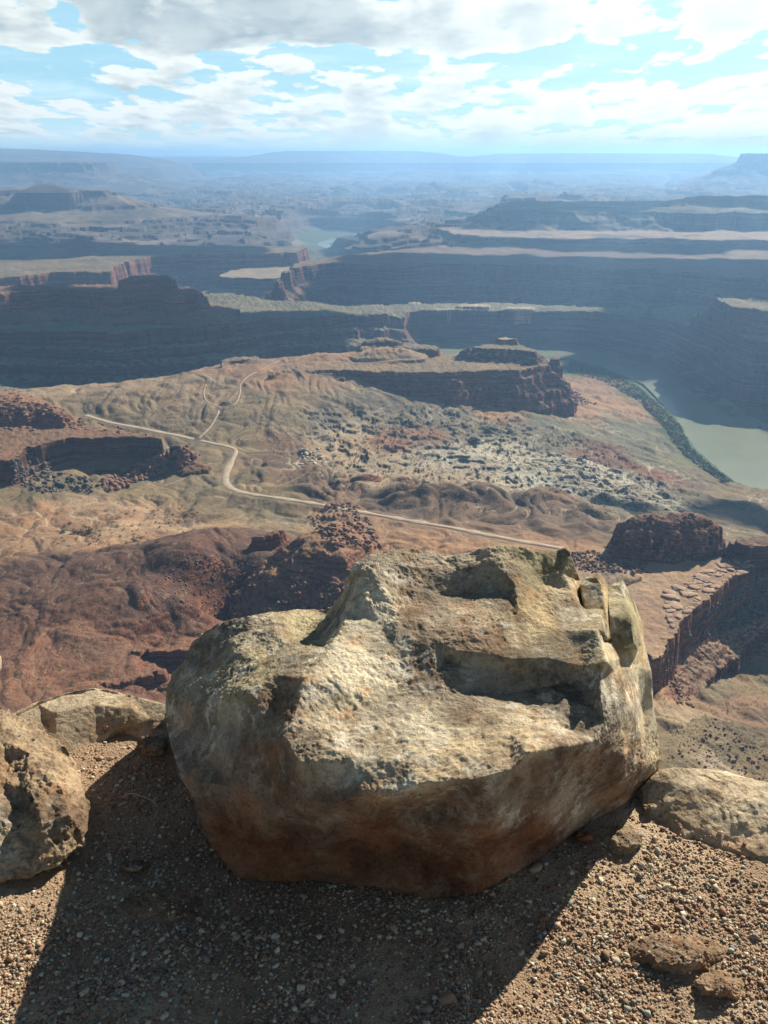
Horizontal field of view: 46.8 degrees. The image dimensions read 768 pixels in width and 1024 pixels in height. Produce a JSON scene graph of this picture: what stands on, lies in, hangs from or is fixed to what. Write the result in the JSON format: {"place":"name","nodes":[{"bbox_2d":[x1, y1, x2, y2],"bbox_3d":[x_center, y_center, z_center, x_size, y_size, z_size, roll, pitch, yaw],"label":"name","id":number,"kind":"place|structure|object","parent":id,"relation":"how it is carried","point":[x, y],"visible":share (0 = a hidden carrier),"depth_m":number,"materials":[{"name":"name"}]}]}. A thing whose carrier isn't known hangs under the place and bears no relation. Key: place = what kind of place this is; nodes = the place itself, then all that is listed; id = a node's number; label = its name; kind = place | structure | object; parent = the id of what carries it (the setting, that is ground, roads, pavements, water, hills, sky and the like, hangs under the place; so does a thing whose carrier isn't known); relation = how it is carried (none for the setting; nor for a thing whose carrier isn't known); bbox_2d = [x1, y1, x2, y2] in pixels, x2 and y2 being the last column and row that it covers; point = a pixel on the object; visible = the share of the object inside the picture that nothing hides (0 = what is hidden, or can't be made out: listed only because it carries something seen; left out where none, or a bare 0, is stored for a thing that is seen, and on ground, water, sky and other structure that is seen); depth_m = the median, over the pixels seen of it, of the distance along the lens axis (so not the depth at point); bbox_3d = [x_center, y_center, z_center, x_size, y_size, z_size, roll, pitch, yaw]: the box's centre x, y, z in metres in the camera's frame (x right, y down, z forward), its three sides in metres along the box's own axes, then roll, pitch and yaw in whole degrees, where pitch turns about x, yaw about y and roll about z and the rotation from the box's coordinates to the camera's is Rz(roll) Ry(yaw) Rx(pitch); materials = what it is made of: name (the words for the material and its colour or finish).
{"place":"outdoors","nodes":[
{"label":"outdoors","id":0,"kind":"place"},
{"bbox_2d":[0,219,62,224],"bbox_3d":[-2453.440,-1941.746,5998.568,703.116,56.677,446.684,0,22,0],"label":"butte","id":1,"kind":"object","parent":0,"point":[46,221],"visible":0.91,"depth_m":6013.08,"materials":[{"name":"grey stone"}]},
{"bbox_2d":[0,423,171,487],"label":"cliff","id":2,"kind":"structure","parent":0,"point":[57,448],"depth_m":1481.89,"materials":[{"name":"brown stone"}]},
{"bbox_2d":[10,450,93,492],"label":"talus rubble","id":3,"kind":"object","parent":2,"relation":"on","point":[43,472],"visible":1,"depth_m":1399.09,"materials":[{"name":"stone"}]},
{"bbox_2d":[96,447,200,490],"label":"talus rubble","id":4,"kind":"object","parent":2,"relation":"on","point":[152,464],"visible":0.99,"depth_m":1462.43,"materials":[{"name":"stone"}]},
{"bbox_2d":[0,148,206,180],"bbox_3d":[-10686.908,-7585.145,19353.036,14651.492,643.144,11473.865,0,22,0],"label":"mountain","id":5,"kind":"structure","parent":0,"point":[163,169],"depth_m":15422.08,"materials":[{"name":"blue stone"}]},
{"bbox_2d":[96,668,171,689],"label":"cliff","id":6,"kind":"structure","parent":0,"point":[155,679],"depth_m":826.53,"materials":[{"name":"brown stone"}]},
{"bbox_2d":[0,243,310,289],"bbox_3d":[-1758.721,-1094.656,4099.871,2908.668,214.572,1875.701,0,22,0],"label":"canyon wall","id":7,"kind":"structure","parent":0,"point":[182,266],"depth_m":4210.94,"materials":[{"name":"stone"}]},
{"bbox_2d":[132,644,190,667],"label":"cliff","id":8,"kind":"structure","parent":0,"point":[179,654],"depth_m":874.88,"materials":[{"name":"stone"}]},
{"bbox_2d":[131,546,273,613],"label":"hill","id":9,"kind":"structure","parent":0,"point":[254,557],"depth_m":1039.92,"materials":[{"name":"brown stone"}]},
{"bbox_2d":[156,546,340,619],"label":"talus rubble","id":10,"kind":"object","parent":9,"relation":"on","point":[250,605],"visible":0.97,"depth_m":993.67,"materials":[{"name":"brown stone"}]},
{"bbox_2d":[203,384,218,406],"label":"dirt track","id":11,"kind":"structure","parent":0,"point":[204,396],"depth_m":1835.85,"materials":[{"name":"beige soil"}]},
{"bbox_2d":[221,356,259,365],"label":"cliff","id":12,"kind":"structure","parent":0,"point":[232,359],"depth_m":2070.83,"materials":[{"name":"stone"}]},
{"bbox_2d":[201,260,290,296],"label":"bench","id":13,"kind":"object","parent":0,"point":[257,281],"visible":0.66,"depth_m":3909.34,"materials":[{"name":"stone"}]},
{"bbox_2d":[199,359,407,437],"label":"dirt track","id":14,"kind":"structure","parent":0,"point":[214,420],"depth_m":1879.78,"materials":[{"name":"beige soil"}]},
{"bbox_2d":[84,415,562,549],"bbox_3d":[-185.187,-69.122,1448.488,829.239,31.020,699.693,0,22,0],"label":"dirt road","id":15,"kind":"structure","parent":0,"point":[225,476],"depth_m":1323.01,"materials":[{"name":"beige soil"}]},
{"bbox_2d":[318,234,350,247],"bbox_3d":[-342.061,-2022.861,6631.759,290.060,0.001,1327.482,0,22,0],"label":"river","id":16,"kind":"structure","parent":0,"point":[324,243],"depth_m":6562.86,"materials":[{"name":"liquid"}]},
{"bbox_2d":[0,293,707,387],"bbox_3d":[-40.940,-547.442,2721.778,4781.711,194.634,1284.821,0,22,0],"label":"canyon wall","id":17,"kind":"structure","parent":0,"point":[55,352],"depth_m":2683.42,"materials":[{"name":"stone"}]},
{"bbox_2d":[435,307,453,322],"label":"rock cap","id":18,"kind":"object","parent":17,"relation":"on","point":[448,310],"visible":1,"depth_m":3044.00,"materials":[{"name":"beige stone"}]},
{"bbox_2d":[457,304,490,309],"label":"rock cap","id":19,"kind":"object","parent":17,"relation":"on","point":[475,306],"visible":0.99,"depth_m":3074.16,"materials":[{"name":"beige stone"}]},
{"bbox_2d":[505,306,535,324],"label":"rock cap","id":20,"kind":"object","parent":17,"relation":"on","point":[520,314],"visible":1,"depth_m":3036.87,"materials":[{"name":"brown stone"}]},
{"bbox_2d":[358,337,405,346],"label":"butte","id":21,"kind":"object","parent":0,"point":[382,341],"visible":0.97,"depth_m":2144.82,"materials":[{"name":"stone"}]},
{"bbox_2d":[0,156,767,779],"bbox_3d":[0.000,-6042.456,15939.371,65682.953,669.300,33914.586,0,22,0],"label":"terrain","id":22,"kind":"structure","parent":0,"point":[370,208],"depth_m":1562.03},
{"bbox_2d":[0,391,85,427],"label":"outcrop","id":23,"kind":"object","parent":22,"relation":"on","point":[10,413],"visible":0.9,"depth_m":1555.62,"materials":[{"name":"brown stone"}]},
{"bbox_2d":[0,385,146,434],"bbox_3d":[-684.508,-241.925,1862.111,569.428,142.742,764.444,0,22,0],"label":"slickrock knobs","id":24,"kind":"object","parent":23,"relation":"on","point":[28,421],"visible":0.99,"depth_m":1549.53,"materials":[{"name":"brown stone"}]},
{"bbox_2d":[17,183,82,205],"bbox_3d":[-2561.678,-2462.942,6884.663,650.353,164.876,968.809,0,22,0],"label":"butte","id":25,"kind":"object","parent":22,"relation":"attached to","point":[45,188],"visible":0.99,"depth_m":6491.28,"materials":[{"name":"stone"}]},
{"bbox_2d":[71,528,84,533],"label":"shrub","id":26,"kind":"object","parent":22,"relation":"on","point":[78,532],"visible":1,"depth_m":1226.01,"materials":[{"name":"green plant"}]},
{"bbox_2d":[82,526,93,533],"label":"shrub","id":27,"kind":"object","parent":22,"relation":"on","point":[88,530],"visible":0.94,"depth_m":1228.41,"materials":[{"name":"green plant"}]},
{"bbox_2d":[0,161,224,195],"bbox_3d":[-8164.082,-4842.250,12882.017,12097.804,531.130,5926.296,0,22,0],"label":"mesa","id":28,"kind":"structure","parent":22,"relation":"attached to","point":[104,175],"depth_m":11470.35,"materials":[{"name":"blue stone"}]},
{"bbox_2d":[0,187,238,229],"bbox_3d":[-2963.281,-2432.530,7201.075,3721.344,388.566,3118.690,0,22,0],"label":"butte","id":29,"kind":"object","parent":22,"relation":"attached to","point":[101,208],"visible":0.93,"depth_m":6444.00,"materials":[{"name":"grey stone"}]},
{"bbox_2d":[0,284,239,330],"bbox_3d":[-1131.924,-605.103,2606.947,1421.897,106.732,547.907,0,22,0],"label":"butte","id":30,"kind":"object","parent":22,"relation":"attached to","point":[88,304],"visible":0.94,"depth_m":2550.15,"materials":[{"name":"stone"}]},
{"bbox_2d":[53,501,202,548],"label":"desert scrub","id":31,"kind":"object","parent":22,"relation":"on","point":[132,529],"visible":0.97,"depth_m":1235.77,"materials":[{"name":"green plant"}]},
{"bbox_2d":[0,539,271,689],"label":"desert scrub","id":32,"kind":"object","parent":22,"relation":"on","point":[102,613],"visible":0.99,"depth_m":929.96,"materials":[{"name":"green plant"}]},
{"bbox_2d":[104,275,188,314],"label":"butte","id":33,"kind":"object","parent":22,"relation":"attached to","point":[137,286],"visible":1,"depth_m":2546.97,"materials":[{"name":"brown stone"}]},
{"bbox_2d":[71,388,294,443],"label":"desert scrub","id":34,"kind":"object","parent":22,"relation":"on","point":[195,415],"visible":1,"depth_m":1756.93,"materials":[{"name":"green plant"}]},
{"bbox_2d":[162,444,211,475],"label":"outcrop","id":35,"kind":"object","parent":22,"relation":"on","point":[194,465],"visible":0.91,"depth_m":1471.28,"materials":[{"name":"stone"}]},
{"bbox_2d":[248,530,291,550],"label":"outcrop","id":36,"kind":"object","parent":22,"relation":"on","point":[273,540],"visible":0.96,"depth_m":1065.65,"materials":[{"name":"stone"}]},
{"bbox_2d":[298,446,322,464],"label":"pale blocks","id":37,"kind":"structure","parent":22,"relation":"on","point":[313,454],"depth_m":1574.24,"materials":[{"name":"beige stone"}]},
{"bbox_2d":[229,522,395,618],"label":"outcrop","id":38,"kind":"object","parent":22,"relation":"on","point":[307,556],"visible":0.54,"depth_m":980.76,"materials":[{"name":"brown stone"}]},
{"bbox_2d":[275,579,346,611],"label":"boulder pile","id":39,"kind":"object","parent":38,"relation":"on","point":[305,584],"visible":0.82,"depth_m":951.80,"materials":[{"name":"brown stone"}]},
{"bbox_2d":[308,501,381,548],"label":"boulder pile","id":40,"kind":"object","parent":38,"relation":"on","point":[347,529],"visible":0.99,"depth_m":1059.80,"materials":[{"name":"stone"}]},
{"bbox_2d":[197,151,478,171],"bbox_3d":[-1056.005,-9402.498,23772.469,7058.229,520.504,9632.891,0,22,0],"label":"plateau","id":41,"kind":"structure","parent":22,"relation":"attached to","point":[333,157],"depth_m":20231.82,"materials":[{"name":"blue stone"}]},
{"bbox_2d":[270,353,576,415],"bbox_3d":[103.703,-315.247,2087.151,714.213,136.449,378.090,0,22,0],"label":"mesa","id":42,"kind":"structure","parent":22,"relation":"on","point":[510,386],"depth_m":1961.83,"materials":[{"name":"stone"}]},
{"bbox_2d":[454,343,549,365],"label":"butte","id":43,"kind":"object","parent":42,"relation":"on","point":[512,353],"visible":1,"depth_m":2050.85,"materials":[{"name":"stone"}]},
{"bbox_2d":[494,337,519,344],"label":"rock cap","id":44,"kind":"object","parent":42,"relation":"on","point":[507,341],"visible":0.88,"depth_m":2104.46,"materials":[{"name":"stone"}]},
{"bbox_2d":[549,356,561,374],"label":"pinnacle","id":45,"kind":"object","parent":42,"relation":"on","point":[555,362],"visible":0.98,"depth_m":2032.57,"materials":[{"name":"stone"}]},
{"bbox_2d":[316,415,565,480],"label":"pale blocks","id":46,"kind":"structure","parent":22,"relation":"on","point":[437,448],"depth_m":1631.53,"materials":[{"name":"beige stone"}]},
{"bbox_2d":[268,410,692,516],"bbox_3d":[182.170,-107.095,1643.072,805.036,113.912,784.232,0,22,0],"label":"desert scrub","id":47,"kind":"object","parent":22,"relation":"on","point":[471,469],"visible":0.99,"depth_m":1540.73,"materials":[{"name":"green plant"}]},
{"bbox_2d":[563,391,596,405],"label":"talus rubble","id":48,"kind":"object","parent":22,"relation":"on","point":[574,398],"visible":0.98,"depth_m":2036.89,"materials":[{"name":"stone"}]},
{"bbox_2d":[569,361,732,482],"bbox_3d":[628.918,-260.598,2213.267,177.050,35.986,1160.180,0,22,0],"label":"riverside thicket","id":49,"kind":"object","parent":22,"relation":"on","point":[686,454],"visible":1,"depth_m":2165.58,"materials":[{"name":"green plant"}]},
{"bbox_2d":[603,511,725,563],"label":"butte","id":50,"kind":"object","parent":22,"relation":"on","point":[677,533],"visible":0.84,"depth_m":988.66,"materials":[{"name":"brown stone"}]},
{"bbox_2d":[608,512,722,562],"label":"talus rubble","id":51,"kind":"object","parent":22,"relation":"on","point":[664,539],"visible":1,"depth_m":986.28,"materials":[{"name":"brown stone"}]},
{"bbox_2d":[573,548,767,697],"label":"bench","id":52,"kind":"object","parent":22,"relation":"on","point":[686,653],"visible":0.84,"depth_m":908.81,"materials":[{"name":"brown stone"}]},
{"bbox_2d":[569,549,648,573],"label":"boulder pile","id":53,"kind":"object","parent":52,"relation":"on","point":[631,566],"visible":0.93,"depth_m":976.32,"materials":[{"name":"brown stone"}]},
{"bbox_2d":[661,559,753,628],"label":"slab rocks","id":54,"kind":"object","parent":52,"relation":"on","point":[673,605],"visible":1,"depth_m":923.41,"materials":[{"name":"brown stone"}]},
{"bbox_2d":[686,573,767,637],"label":"talus rubble","id":55,"kind":"object","parent":52,"relation":"on","point":[739,611],"visible":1,"depth_m":962.40,"materials":[{"name":"brown stone"}]},
{"bbox_2d":[659,655,694,707],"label":"talus rubble","id":56,"kind":"object","parent":22,"relation":"on","point":[678,687],"visible":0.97,"depth_m":829.74,"materials":[{"name":"brown stone"}]},
{"bbox_2d":[663,297,767,399],"bbox_3d":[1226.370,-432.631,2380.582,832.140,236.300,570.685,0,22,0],"label":"butte","id":57,"kind":"object","parent":22,"relation":"on","point":[724,333],"visible":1,"depth_m":2423.52,"materials":[{"name":"brown stone"}]},
{"bbox_2d":[664,656,767,774],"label":"desert scrub","id":58,"kind":"object","parent":22,"relation":"on","point":[719,716],"visible":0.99,"depth_m":788.09,"materials":[{"name":"green plant"}]},
{"bbox_2d":[726,629,767,656],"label":"talus rubble","id":59,"kind":"object","parent":22,"relation":"on","point":[736,639],"visible":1,"depth_m":941.80,"materials":[{"name":"brown stone"}]},
{"bbox_2d":[0,722,767,1023],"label":"ledge ground","id":60,"kind":"structure","parent":0,"point":[517,974],"depth_m":1.86,"materials":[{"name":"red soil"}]},
{"bbox_2d":[0,708,91,882],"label":"rock","id":61,"kind":"object","parent":60,"relation":"on","point":[45,806],"visible":1,"depth_m":2.04,"materials":[{"name":"stone"}]},
{"bbox_2d":[15,688,170,750],"bbox_3d":[-0.797,0.616,2.583,0.600,0.184,0.391,0,22,0],"label":"rock","id":62,"kind":"object","parent":60,"relation":"on","point":[71,721],"visible":0.49,"depth_m":2.50,"materials":[{"name":"stone"}]},
{"bbox_2d":[90,1005,98,1010],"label":"pebble","id":63,"kind":"object","parent":60,"relation":"on","point":[92,1008],"visible":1,"depth_m":1.66,"materials":[{"name":"grey stone"}]},
{"bbox_2d":[119,859,149,872],"bbox_3d":[-0.578,0.815,2.046,0.130,0.098,0.082,18,28,38],"label":"rock","id":64,"kind":"object","parent":60,"relation":"on","point":[129,866],"visible":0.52,"depth_m":2.00,"materials":[{"name":"stone"}]},
{"bbox_2d":[121,793,157,819],"bbox_3d":[-0.592,0.719,2.182,0.128,0.002,0.042,18,28,37],"label":"dry stem","id":65,"kind":"object","parent":60,"relation":"on","point":[142,796],"visible":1,"depth_m":2.21,"materials":[{"name":"brown plant"}]},
{"bbox_2d":[135,735,167,756],"bbox_3d":[-0.641,0.643,2.458,0.097,0.109,0.195,-5,22,-12],"label":"rock","id":66,"kind":"object","parent":60,"relation":"on","point":[150,746],"visible":0.79,"depth_m":2.39,"materials":[{"name":"stone"}]},
{"bbox_2d":[118,884,204,921],"bbox_3d":[-0.463,0.868,1.962,0.340,0.113,0.177,0,22,0],"label":"rock","id":67,"kind":"object","parent":60,"relation":"on","point":[134,906],"visible":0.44,"depth_m":1.90,"materials":[{"name":"stone"}]},
{"bbox_2d":[160,1014,165,1020],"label":"pebble","id":68,"kind":"object","parent":60,"relation":"on","point":[163,1017],"visible":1,"depth_m":1.64,"materials":[{"name":"grey stone"}]},
{"bbox_2d":[160,991,167,997],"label":"pebble","id":69,"kind":"object","parent":60,"relation":"on","point":[163,994],"visible":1,"depth_m":1.69,"materials":[{"name":"grey stone"}]},
{"bbox_2d":[271,933,279,939],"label":"pebble","id":70,"kind":"object","parent":60,"relation":"on","point":[274,936],"visible":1,"depth_m":1.81,"materials":[{"name":"grey stone"}]},
{"bbox_2d":[164,545,660,898],"bbox_3d":[0.073,0.442,2.243,1.295,0.637,1.075,0,22,0],"label":"boulder","id":71,"kind":"object","parent":60,"relation":"on","point":[419,723],"visible":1,"depth_m":1.94,"materials":[{"name":"stone"}]},
{"bbox_2d":[527,862,542,872],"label":"pebble","id":72,"kind":"object","parent":60,"relation":"on","point":[534,867],"visible":1,"depth_m":2.01,"materials":[{"name":"beige stone"}]},
{"bbox_2d":[539,905,546,910],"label":"pebble","id":73,"kind":"object","parent":60,"relation":"on","point":[542,908],"visible":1,"depth_m":1.91,"materials":[{"name":"stone"}]},
{"bbox_2d":[538,914,548,920],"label":"pebble","id":74,"kind":"object","parent":60,"relation":"on","point":[544,917],"visible":1,"depth_m":1.89,"materials":[{"name":"brown stone"}]},
{"bbox_2d":[549,885,556,889],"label":"pebble","id":75,"kind":"object","parent":60,"relation":"on","point":[552,887],"visible":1,"depth_m":1.96,"materials":[{"name":"brown stone"}]},
{"bbox_2d":[572,830,595,843],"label":"rock","id":76,"kind":"object","parent":60,"relation":"on","point":[581,836],"visible":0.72,"depth_m":2.07,"materials":[{"name":"stone"}]},
{"bbox_2d":[611,957,620,963],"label":"pebble","id":77,"kind":"object","parent":60,"relation":"on","point":[617,960],"visible":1,"depth_m":1.79,"materials":[{"name":"beige stone"}]},
{"bbox_2d":[617,1019,625,1023],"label":"pebble","id":78,"kind":"object","parent":60,"relation":"on","point":[622,1021],"visible":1,"depth_m":1.67,"materials":[{"name":"beige stone"}]},
{"bbox_2d":[601,825,642,855],"bbox_3d":[0.585,0.786,2.135,0.118,0.114,0.197,13,25,30],"label":"rock","id":79,"kind":"object","parent":60,"relation":"on","point":[624,840],"visible":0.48,"depth_m":2.06,"materials":[{"name":"stone"}]},
{"bbox_2d":[638,861,644,868],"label":"pebble","id":80,"kind":"object","parent":60,"relation":"on","point":[642,865],"visible":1,"depth_m":2.01,"materials":[{"name":"beige stone"}]},
{"bbox_2d":[642,803,656,810],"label":"rock","id":81,"kind":"object","parent":60,"relation":"on","point":[650,807],"visible":0.67,"depth_m":2.16,"materials":[{"name":"stone"}]},
{"bbox_2d":[655,847,660,854],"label":"pebble","id":82,"kind":"object","parent":60,"relation":"on","point":[657,850],"visible":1,"depth_m":2.05,"materials":[{"name":"beige stone"}]},
{"bbox_2d":[662,883,669,889],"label":"pebble","id":83,"kind":"object","parent":60,"relation":"on","point":[665,886],"visible":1,"depth_m":1.96,"materials":[{"name":"white stone"}]},
{"bbox_2d":[619,932,726,974],"bbox_3d":[0.591,0.915,1.838,0.252,0.114,0.148,0,22,0],"label":"rock","id":84,"kind":"object","parent":60,"relation":"on","point":[667,955],"visible":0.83,"depth_m":1.78,"materials":[{"name":"stone"}]},
{"bbox_2d":[636,767,767,862],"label":"rock","id":85,"kind":"object","parent":60,"relation":"on","point":[733,807],"visible":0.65,"depth_m":2.14,"materials":[{"name":"stone"}]},
{"bbox_2d":[691,969,742,1000],"bbox_3d":[0.663,0.944,1.761,0.125,0.104,0.099,-12,25,-27],"label":"rock","id":86,"kind":"object","parent":60,"relation":"on","point":[711,982],"visible":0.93,"depth_m":1.72,"materials":[{"name":"stone"}]},
{"bbox_2d":[0,0,767,155],"label":"sky","id":87,"kind":"structure","parent":0,"point":[133,77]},
{"bbox_2d":[350,346,427,362],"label":"hill","id":88,"kind":"structure","parent":0,"point":[377,354],"depth_m":2061.26,"materials":[{"name":"brown stone"}]},
{"bbox_2d":[359,342,443,356],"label":"butte","id":89,"kind":"object","parent":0,"point":[428,350],"visible":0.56,"depth_m":2123.86,"materials":[{"name":"brown stone"}]},
{"bbox_2d":[448,194,574,214],"bbox_3d":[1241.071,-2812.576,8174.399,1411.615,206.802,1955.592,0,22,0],"label":"butte","id":90,"kind":"object","parent":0,"point":[474,208],"visible":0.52,"depth_m":7820.87,"materials":[{"name":"stone"}]},
{"bbox_2d":[258,243,767,308],"bbox_3d":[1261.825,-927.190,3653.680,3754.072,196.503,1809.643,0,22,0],"label":"canyon wall","id":91,"kind":"structure","parent":0,"point":[634,276],"depth_m":3591.83,"materials":[{"name":"stone"}]},
{"bbox_2d":[458,200,719,231],"bbox_3d":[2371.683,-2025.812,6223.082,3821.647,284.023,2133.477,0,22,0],"label":"mesa","id":92,"kind":"structure","parent":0,"point":[594,216],"depth_m":5439.24,"materials":[{"name":"blue stone"}]},
{"bbox_2d":[455,153,738,172],"bbox_3d":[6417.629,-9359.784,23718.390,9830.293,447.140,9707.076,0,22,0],"label":"plateau","id":93,"kind":"structure","parent":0,"point":[582,158],"depth_m":20173.72,"materials":[{"name":"blue stone"}]},
{"bbox_2d":[429,212,767,247],"bbox_3d":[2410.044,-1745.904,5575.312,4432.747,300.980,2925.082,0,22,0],"label":"bench","id":94,"kind":"object","parent":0,"point":[692,233],"visible":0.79,"depth_m":5034.73,"materials":[{"name":"beige stone"}]},
{"bbox_2d":[439,346,767,488],"bbox_3d":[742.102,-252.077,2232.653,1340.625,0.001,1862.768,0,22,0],"label":"river","id":95,"kind":"structure","parent":0,"point":[735,448],"depth_m":2160.39,"materials":[{"name":"liquid"}]},
{"bbox_2d":[642,195,767,229],"bbox_3d":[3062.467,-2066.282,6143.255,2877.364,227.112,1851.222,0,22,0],"label":"mesa","id":96,"kind":"structure","parent":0,"point":[721,205],"depth_m":5517.18,"materials":[{"name":"grey stone"}]},
{"bbox_2d":[666,153,767,189],"bbox_3d":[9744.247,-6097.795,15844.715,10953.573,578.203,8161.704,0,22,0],"label":"mesa","id":97,"kind":"structure","parent":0,"point":[746,171],"depth_m":12893.03,"materials":[{"name":"blue stone"}]},
{"bbox_2d":[672,714,767,782],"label":"gravel ground","id":98,"kind":"structure","parent":0,"point":[705,721],"depth_m":738.36,"materials":[{"name":"brown gravel"}]},
{"bbox_2d":[669,718,767,779],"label":"talus rubble","id":99,"kind":"object","parent":98,"relation":"on","point":[709,750],"visible":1,"depth_m":722.67,"materials":[{"name":"brown stone"}]},
{"bbox_2d":[721,536,767,600],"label":"canyon wall","id":100,"kind":"structure","parent":0,"point":[754,550],"depth_m":981.33,"materials":[{"name":"brown stone"}]}
]}

